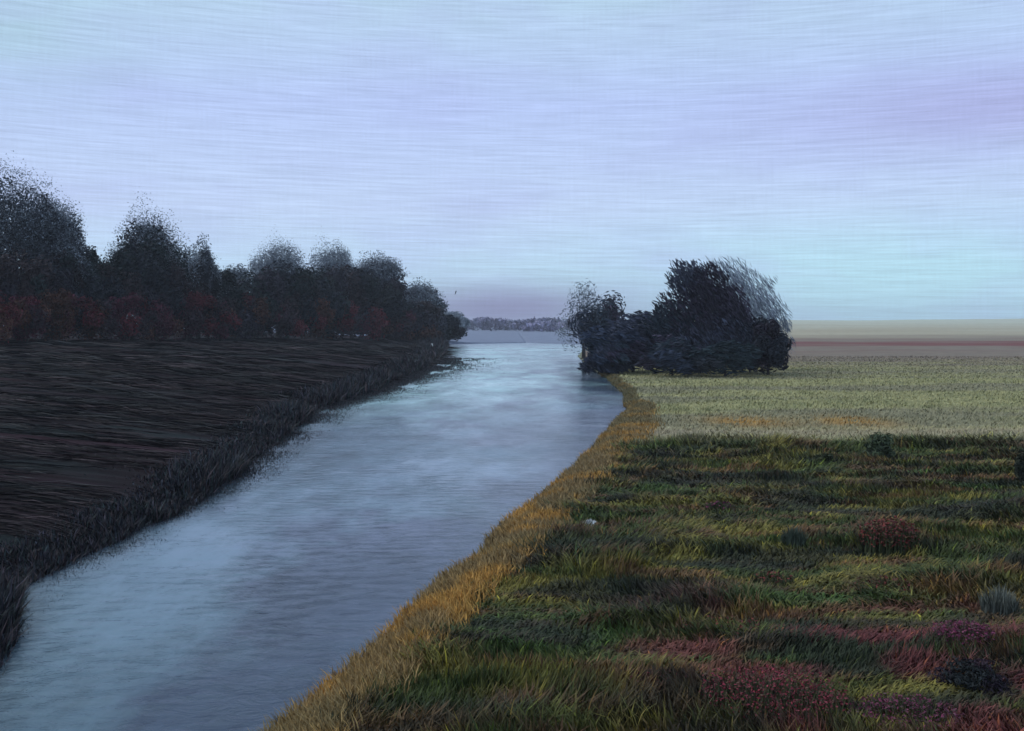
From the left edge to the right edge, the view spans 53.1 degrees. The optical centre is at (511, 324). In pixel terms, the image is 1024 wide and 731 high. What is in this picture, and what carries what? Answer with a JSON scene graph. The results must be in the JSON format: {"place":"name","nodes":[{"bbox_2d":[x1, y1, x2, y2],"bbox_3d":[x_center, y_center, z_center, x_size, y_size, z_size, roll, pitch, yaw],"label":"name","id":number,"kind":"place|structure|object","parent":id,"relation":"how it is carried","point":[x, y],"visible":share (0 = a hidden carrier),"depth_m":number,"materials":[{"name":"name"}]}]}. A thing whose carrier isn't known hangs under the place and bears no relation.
{"place":"outdoors","nodes":[
{"label":"outdoors","id":0,"kind":"place"},
{"bbox_2d":[0,325,525,573],"bbox_3d":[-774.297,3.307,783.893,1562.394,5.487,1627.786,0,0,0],"label":"ploughed field","id":1,"kind":"structure","parent":0,"point":[96,475],"depth_m":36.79,"materials":[{"name":"brown plant"}]},
{"bbox_2d":[0,290,23,343],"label":"bramble bush","id":2,"kind":"object","parent":1,"relation":"on","point":[6,313],"visible":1,"depth_m":100.85,"materials":[{"name":"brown plant"}]},
{"bbox_2d":[1,244,58,339],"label":"dense tree","id":3,"kind":"object","parent":1,"relation":"on","point":[34,283],"visible":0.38,"depth_m":111.21,"materials":[{"name":"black plant"}]},
{"bbox_2d":[8,294,51,341],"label":"bramble bush","id":4,"kind":"object","parent":1,"relation":"on","point":[29,324],"visible":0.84,"depth_m":104.41,"materials":[{"name":"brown plant"}]},
{"bbox_2d":[0,153,90,338],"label":"tree","id":5,"kind":"object","parent":1,"relation":"on","point":[19,215],"visible":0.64,"depth_m":118.01,"materials":[{"name":"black plant"}]},
{"bbox_2d":[17,193,95,337],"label":"tree","id":6,"kind":"object","parent":1,"relation":"on","point":[78,242],"visible":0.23,"depth_m":120.93,"materials":[{"name":"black plant"}]},
{"bbox_2d":[26,250,90,339],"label":"dense tree","id":7,"kind":"object","parent":1,"relation":"on","point":[65,267],"visible":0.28,"depth_m":117.17,"materials":[{"name":"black plant"}]},
{"bbox_2d":[34,288,82,340],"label":"bramble bush","id":8,"kind":"object","parent":1,"relation":"on","point":[67,306],"visible":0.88,"depth_m":110.02,"materials":[{"name":"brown plant"}]},
{"bbox_2d":[81,245,101,298],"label":"tree","id":9,"kind":"object","parent":1,"relation":"on","point":[91,253],"visible":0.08,"depth_m":126.77,"materials":[{"name":"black plant"}]},
{"bbox_2d":[61,254,127,339],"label":"dense tree","id":10,"kind":"object","parent":1,"relation":"on","point":[98,289],"visible":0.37,"depth_m":122.79,"materials":[{"name":"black plant"}]},
{"bbox_2d":[74,295,121,340],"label":"bramble bush","id":11,"kind":"object","parent":1,"relation":"on","point":[96,316],"visible":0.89,"depth_m":117.00,"materials":[{"name":"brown plant"}]},
{"bbox_2d":[100,292,151,340],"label":"bramble bush","id":12,"kind":"object","parent":1,"relation":"on","point":[130,328],"visible":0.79,"depth_m":121.64,"materials":[{"name":"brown plant"}]},
{"bbox_2d":[97,243,158,338],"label":"dense tree","id":13,"kind":"object","parent":1,"relation":"on","point":[128,266],"visible":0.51,"depth_m":126.90,"materials":[{"name":"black plant"}]},
{"bbox_2d":[100,191,202,338],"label":"tree","id":14,"kind":"object","parent":1,"relation":"on","point":[153,232],"visible":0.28,"depth_m":138.82,"materials":[{"name":"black plant"}]},
{"bbox_2d":[126,239,187,339],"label":"dense tree","id":15,"kind":"object","parent":1,"relation":"on","point":[173,280],"visible":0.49,"depth_m":134.46,"materials":[{"name":"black plant"}]},
{"bbox_2d":[136,294,183,340],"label":"bramble bush","id":16,"kind":"object","parent":1,"relation":"on","point":[168,326],"visible":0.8,"depth_m":127.99,"materials":[{"name":"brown plant"}]},
{"bbox_2d":[172,288,207,339],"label":"bramble bush","id":17,"kind":"object","parent":1,"relation":"on","point":[194,304],"visible":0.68,"depth_m":135.15,"materials":[{"name":"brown plant"}]},
{"bbox_2d":[178,232,222,337],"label":"tree","id":18,"kind":"object","parent":1,"relation":"on","point":[205,255],"visible":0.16,"depth_m":149.35,"materials":[{"name":"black plant"}]},
{"bbox_2d":[180,260,221,339],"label":"dense tree","id":19,"kind":"object","parent":1,"relation":"on","point":[204,277],"visible":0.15,"depth_m":143.69,"materials":[{"name":"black plant"}]},
{"bbox_2d":[199,294,241,340],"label":"bramble bush","id":20,"kind":"object","parent":1,"relation":"on","point":[226,315],"visible":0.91,"depth_m":142.84,"materials":[{"name":"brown plant"}]},
{"bbox_2d":[0,332,449,674],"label":"bank rushes","id":21,"kind":"object","parent":1,"relation":"on","point":[203,474],"visible":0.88,"depth_m":29.61,"materials":[{"name":"black plant"}]},
{"bbox_2d":[208,268,259,339],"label":"dense tree","id":22,"kind":"object","parent":1,"relation":"on","point":[229,282],"visible":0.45,"depth_m":150.43,"materials":[{"name":"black plant"}]},
{"bbox_2d":[219,263,251,337],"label":"tree","id":23,"kind":"object","parent":1,"relation":"on","point":[236,271],"visible":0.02,"depth_m":167.03,"materials":[{"name":"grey plant"}]},
{"bbox_2d":[230,292,270,338],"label":"bramble bush","id":24,"kind":"object","parent":1,"relation":"on","point":[259,312],"visible":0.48,"depth_m":152.31,"materials":[{"name":"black plant"}]},
{"bbox_2d":[231,263,287,338],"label":"dense tree","id":25,"kind":"object","parent":1,"relation":"on","point":[265,284],"visible":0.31,"depth_m":159.13,"materials":[{"name":"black plant"}]},
{"bbox_2d":[246,224,307,337],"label":"tree","id":26,"kind":"object","parent":1,"relation":"on","point":[274,255],"visible":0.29,"depth_m":180.69,"materials":[{"name":"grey plant"}]},
{"bbox_2d":[262,298,309,338],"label":"bramble bush","id":27,"kind":"object","parent":1,"relation":"on","point":[294,326],"visible":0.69,"depth_m":161.91,"materials":[{"name":"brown plant"}]},
{"bbox_2d":[260,259,322,338],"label":"dense tree","id":28,"kind":"object","parent":1,"relation":"on","point":[300,288],"visible":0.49,"depth_m":170.21,"materials":[{"name":"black plant"}]},
{"bbox_2d":[299,296,336,338],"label":"bramble bush","id":29,"kind":"object","parent":1,"relation":"on","point":[321,311],"visible":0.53,"depth_m":173.57,"materials":[{"name":"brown plant"}]},
{"bbox_2d":[301,263,352,338],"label":"dense tree","id":30,"kind":"object","parent":1,"relation":"on","point":[328,279],"visible":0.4,"depth_m":183.69,"materials":[{"name":"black plant"}]},
{"bbox_2d":[303,233,355,336],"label":"tree","id":31,"kind":"object","parent":1,"relation":"on","point":[328,259],"visible":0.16,"depth_m":197.14,"materials":[{"name":"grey plant"}]},
{"bbox_2d":[323,299,362,340],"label":"bramble bush","id":32,"kind":"object","parent":1,"relation":"on","point":[346,325],"visible":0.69,"depth_m":184.33,"materials":[{"name":"brown plant"}]},
{"bbox_2d":[321,263,381,340],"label":"dense tree","id":33,"kind":"object","parent":1,"relation":"on","point":[362,282],"visible":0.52,"depth_m":195.89,"materials":[{"name":"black plant"}]},
{"bbox_2d":[355,304,396,340],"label":"bramble bush","id":34,"kind":"object","parent":1,"relation":"on","point":[384,327],"visible":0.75,"depth_m":198.55,"materials":[{"name":"brown plant"}]},
{"bbox_2d":[350,250,411,334],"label":"tree","id":35,"kind":"object","parent":1,"relation":"on","point":[387,270],"visible":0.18,"depth_m":213.53,"materials":[{"name":"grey plant"}]},
{"bbox_2d":[356,277,412,338],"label":"dense tree","id":36,"kind":"object","parent":1,"relation":"on","point":[389,304],"visible":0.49,"depth_m":208.49,"materials":[{"name":"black plant"}]},
{"bbox_2d":[369,310,417,340],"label":"bramble bush","id":37,"kind":"object","parent":1,"relation":"on","point":[411,317],"visible":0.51,"depth_m":212.40,"materials":[{"name":"black plant"}]},
{"bbox_2d":[398,297,442,339],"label":"dense tree","id":38,"kind":"object","parent":1,"relation":"on","point":[423,310],"visible":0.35,"depth_m":224.37,"materials":[{"name":"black plant"}]},
{"bbox_2d":[401,318,443,340],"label":"bramble bush","id":39,"kind":"object","parent":1,"relation":"on","point":[428,332],"visible":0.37,"depth_m":223.62,"materials":[{"name":"black plant"}]},
{"bbox_2d":[402,276,449,331],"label":"tree","id":40,"kind":"object","parent":1,"relation":"on","point":[418,292],"visible":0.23,"depth_m":234.55,"materials":[{"name":"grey plant"}]},
{"bbox_2d":[414,313,467,340],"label":"dense tree","id":41,"kind":"object","parent":1,"relation":"on","point":[455,330],"visible":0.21,"depth_m":241.44,"materials":[{"name":"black plant"}]},
{"bbox_2d":[444,310,471,339],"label":"tree","id":42,"kind":"object","parent":1,"relation":"on","point":[464,322],"visible":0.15,"depth_m":258.60,"materials":[{"name":"grey plant"}]},
{"bbox_2d":[0,342,625,730],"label":"river","id":43,"kind":"structure","parent":0,"point":[241,613],"depth_m":21.84,"materials":[{"name":"liquid"}]},
{"bbox_2d":[26,357,520,632],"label":"water rushes","id":44,"kind":"object","parent":43,"relation":"on","point":[419,375],"visible":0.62,"depth_m":52.10,"materials":[{"name":"black plant"}]},
{"bbox_2d":[0,0,1023,320],"label":"sky","id":45,"kind":"structure","parent":0,"point":[863,157],"materials":[{"name":"blue"}]},
{"bbox_2d":[346,319,1023,730],"bbox_3d":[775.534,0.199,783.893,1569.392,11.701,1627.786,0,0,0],"label":"meadow","id":46,"kind":"structure","parent":0,"point":[938,337],"depth_m":84.57,"materials":[{"name":"green plant"}]},
{"bbox_2d":[247,372,664,730],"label":"bank sedge","id":47,"kind":"object","parent":46,"relation":"on","point":[375,659],"visible":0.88,"depth_m":18.07,"materials":[{"name":"yellow plant"}]},
{"bbox_2d":[466,316,624,331],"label":"wood","id":48,"kind":"object","parent":46,"relation":"on","point":[532,324],"visible":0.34,"depth_m":675.95,"materials":[{"name":"grey plant"}]},
{"bbox_2d":[555,278,606,358],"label":"clump tree","id":49,"kind":"object","parent":46,"relation":"on","point":[577,307],"visible":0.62,"depth_m":145.54,"materials":[{"name":"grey plant"}]},
{"bbox_2d":[583,519,595,525],"bbox_3d":[1.803,4.643,23.893,0.384,0.219,0.267,0,0,10],"label":"rock","id":50,"kind":"object","parent":46,"relation":"on","point":[589,521],"visible":0.41,"depth_m":23.86,"materials":[{"name":"grey stone"}]},
{"bbox_2d":[568,290,626,354],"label":"clump tree","id":51,"kind":"object","parent":46,"relation":"on","point":[610,309],"visible":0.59,"depth_m":134.57,"materials":[{"name":"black plant"}]},
{"bbox_2d":[577,342,635,375],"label":"clump tree","id":52,"kind":"object","parent":46,"relation":"on","point":[614,358],"visible":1,"depth_m":95.70,"materials":[{"name":"black plant"}]},
{"bbox_2d":[577,310,673,372],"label":"clump tree","id":53,"kind":"object","parent":46,"relation":"on","point":[629,332],"visible":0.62,"depth_m":99.64,"materials":[{"name":"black plant"}]},
{"bbox_2d":[621,665,686,694],"bbox_3d":[1.847,4.623,13.361,0.850,0.278,0.818,0,0,38],"label":"flower clump","id":54,"kind":"object","parent":46,"relation":"on","point":[651,675],"visible":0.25,"depth_m":13.34,"materials":[{"name":"green plant"}]},
{"bbox_2d":[316,429,1023,730],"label":"meadow grass","id":55,"kind":"structure","parent":46,"relation":"on","point":[630,543],"depth_m":17.40,"materials":[{"name":"green plant"}]},
{"bbox_2d":[634,333,707,375],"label":"clump tree","id":56,"kind":"object","parent":46,"relation":"on","point":[663,358],"visible":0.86,"depth_m":91.80,"materials":[{"name":"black plant"}]},
{"bbox_2d":[637,258,765,373],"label":"clump tree","id":57,"kind":"object","parent":46,"relation":"on","point":[704,316],"visible":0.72,"depth_m":97.20,"materials":[{"name":"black plant"}]},
{"bbox_2d":[705,500,738,511],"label":"flower clump","id":58,"kind":"object","parent":46,"relation":"on","point":[718,504],"visible":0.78,"depth_m":25.99,"materials":[{"name":"brown plant"}]},
{"bbox_2d":[687,338,764,375],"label":"clump tree","id":59,"kind":"object","parent":46,"relation":"on","point":[739,356],"visible":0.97,"depth_m":90.40,"materials":[{"name":"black plant"}]},
{"bbox_2d":[683,615,769,641],"bbox_3d":[3.280,4.638,15.731,1.371,0.229,1.130,0,0,0],"label":"flower clump","id":60,"kind":"object","parent":46,"relation":"on","point":[741,626],"visible":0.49,"depth_m":15.72,"materials":[{"name":"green plant"}]},
{"bbox_2d":[706,256,795,369],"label":"clump tree","id":61,"kind":"object","parent":46,"relation":"on","point":[759,304],"visible":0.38,"depth_m":105.26,"materials":[{"name":"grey plant"}]},
{"bbox_2d":[748,315,792,374],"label":"clump tree","id":62,"kind":"object","parent":46,"relation":"on","point":[775,353],"visible":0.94,"depth_m":93.17,"materials":[{"name":"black plant"}]},
{"bbox_2d":[749,571,794,588],"bbox_3d":[4.751,4.653,18.701,0.864,0.249,0.717,0,0,0],"label":"flower clump","id":63,"kind":"object","parent":46,"relation":"on","point":[774,578],"visible":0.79,"depth_m":18.64,"materials":[{"name":"green plant"}]},
{"bbox_2d":[699,663,853,729],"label":"flower clump","id":64,"kind":"object","parent":46,"relation":"on","point":[766,681],"visible":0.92,"depth_m":12.38,"materials":[{"name":"red plant"}]},
{"bbox_2d":[778,525,808,547],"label":"grass tuft","id":65,"kind":"object","parent":46,"relation":"on","point":[795,537],"visible":0.78,"depth_m":21.75,"materials":[{"name":"green plant"}]},
{"bbox_2d":[581,355,1023,447],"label":"hay grass","id":66,"kind":"structure","parent":46,"relation":"on","point":[990,384],"depth_m":66.31,"materials":[{"name":"beige plant"}]},
{"bbox_2d":[813,452,837,464],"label":"shrub","id":67,"kind":"object","parent":46,"relation":"on","point":[821,457],"visible":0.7,"depth_m":33.49,"materials":[{"name":"green plant"}]},
{"bbox_2d":[862,432,895,459],"bbox_3d":[12.652,4.438,35.290,1.081,1.413,1.020,0,0,27],"label":"shrub","id":68,"kind":"object","parent":46,"relation":"on","point":[878,444],"visible":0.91,"depth_m":35.11,"materials":[{"name":"green plant"}]},
{"bbox_2d":[852,575,915,597],"bbox_3d":[6.546,4.590,17.991,1.077,0.351,0.853,0,0,0],"label":"flower clump","id":69,"kind":"object","parent":46,"relation":"on","point":[888,582],"visible":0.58,"depth_m":17.92,"materials":[{"name":"green plant"}]},
{"bbox_2d":[850,515,922,557],"bbox_3d":[7.791,4.341,21.265,1.624,0.873,1.212,0,0,0],"label":"flower clump","id":70,"kind":"object","parent":46,"relation":"on","point":[879,538],"visible":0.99,"depth_m":21.02,"materials":[{"name":"red plant"}]},
{"bbox_2d":[845,692,963,730],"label":"flower clump","id":71,"kind":"object","parent":46,"relation":"on","point":[918,712],"visible":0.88,"depth_m":12.22,"materials":[{"name":"red plant"}]},
{"bbox_2d":[926,618,1003,655],"bbox_3d":[6.589,4.492,14.840,1.087,0.531,0.887,0,0,0],"label":"flower clump","id":72,"kind":"object","parent":46,"relation":"on","point":[946,627],"visible":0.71,"depth_m":14.70,"materials":[{"name":"purple plant"}]},
{"bbox_2d":[927,656,1012,698],"bbox_3d":[5.950,4.786,13.327,0.976,0.770,0.889,0,0,0],"label":"shrub","id":73,"kind":"object","parent":46,"relation":"on","point":[974,667],"visible":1,"depth_m":13.27,"materials":[{"name":"black plant"}]},
{"bbox_2d":[977,582,1023,618],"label":"grass tuft","id":74,"kind":"object","parent":46,"relation":"on","point":[1005,602],"visible":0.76,"depth_m":16.55,"materials":[{"name":"plant"}]},
{"bbox_2d":[1013,452,1023,481],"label":"shrub","id":75,"kind":"object","parent":46,"relation":"on","point":[1018,471],"visible":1,"depth_m":30.50,"materials":[{"name":"green plant"}]}
]}

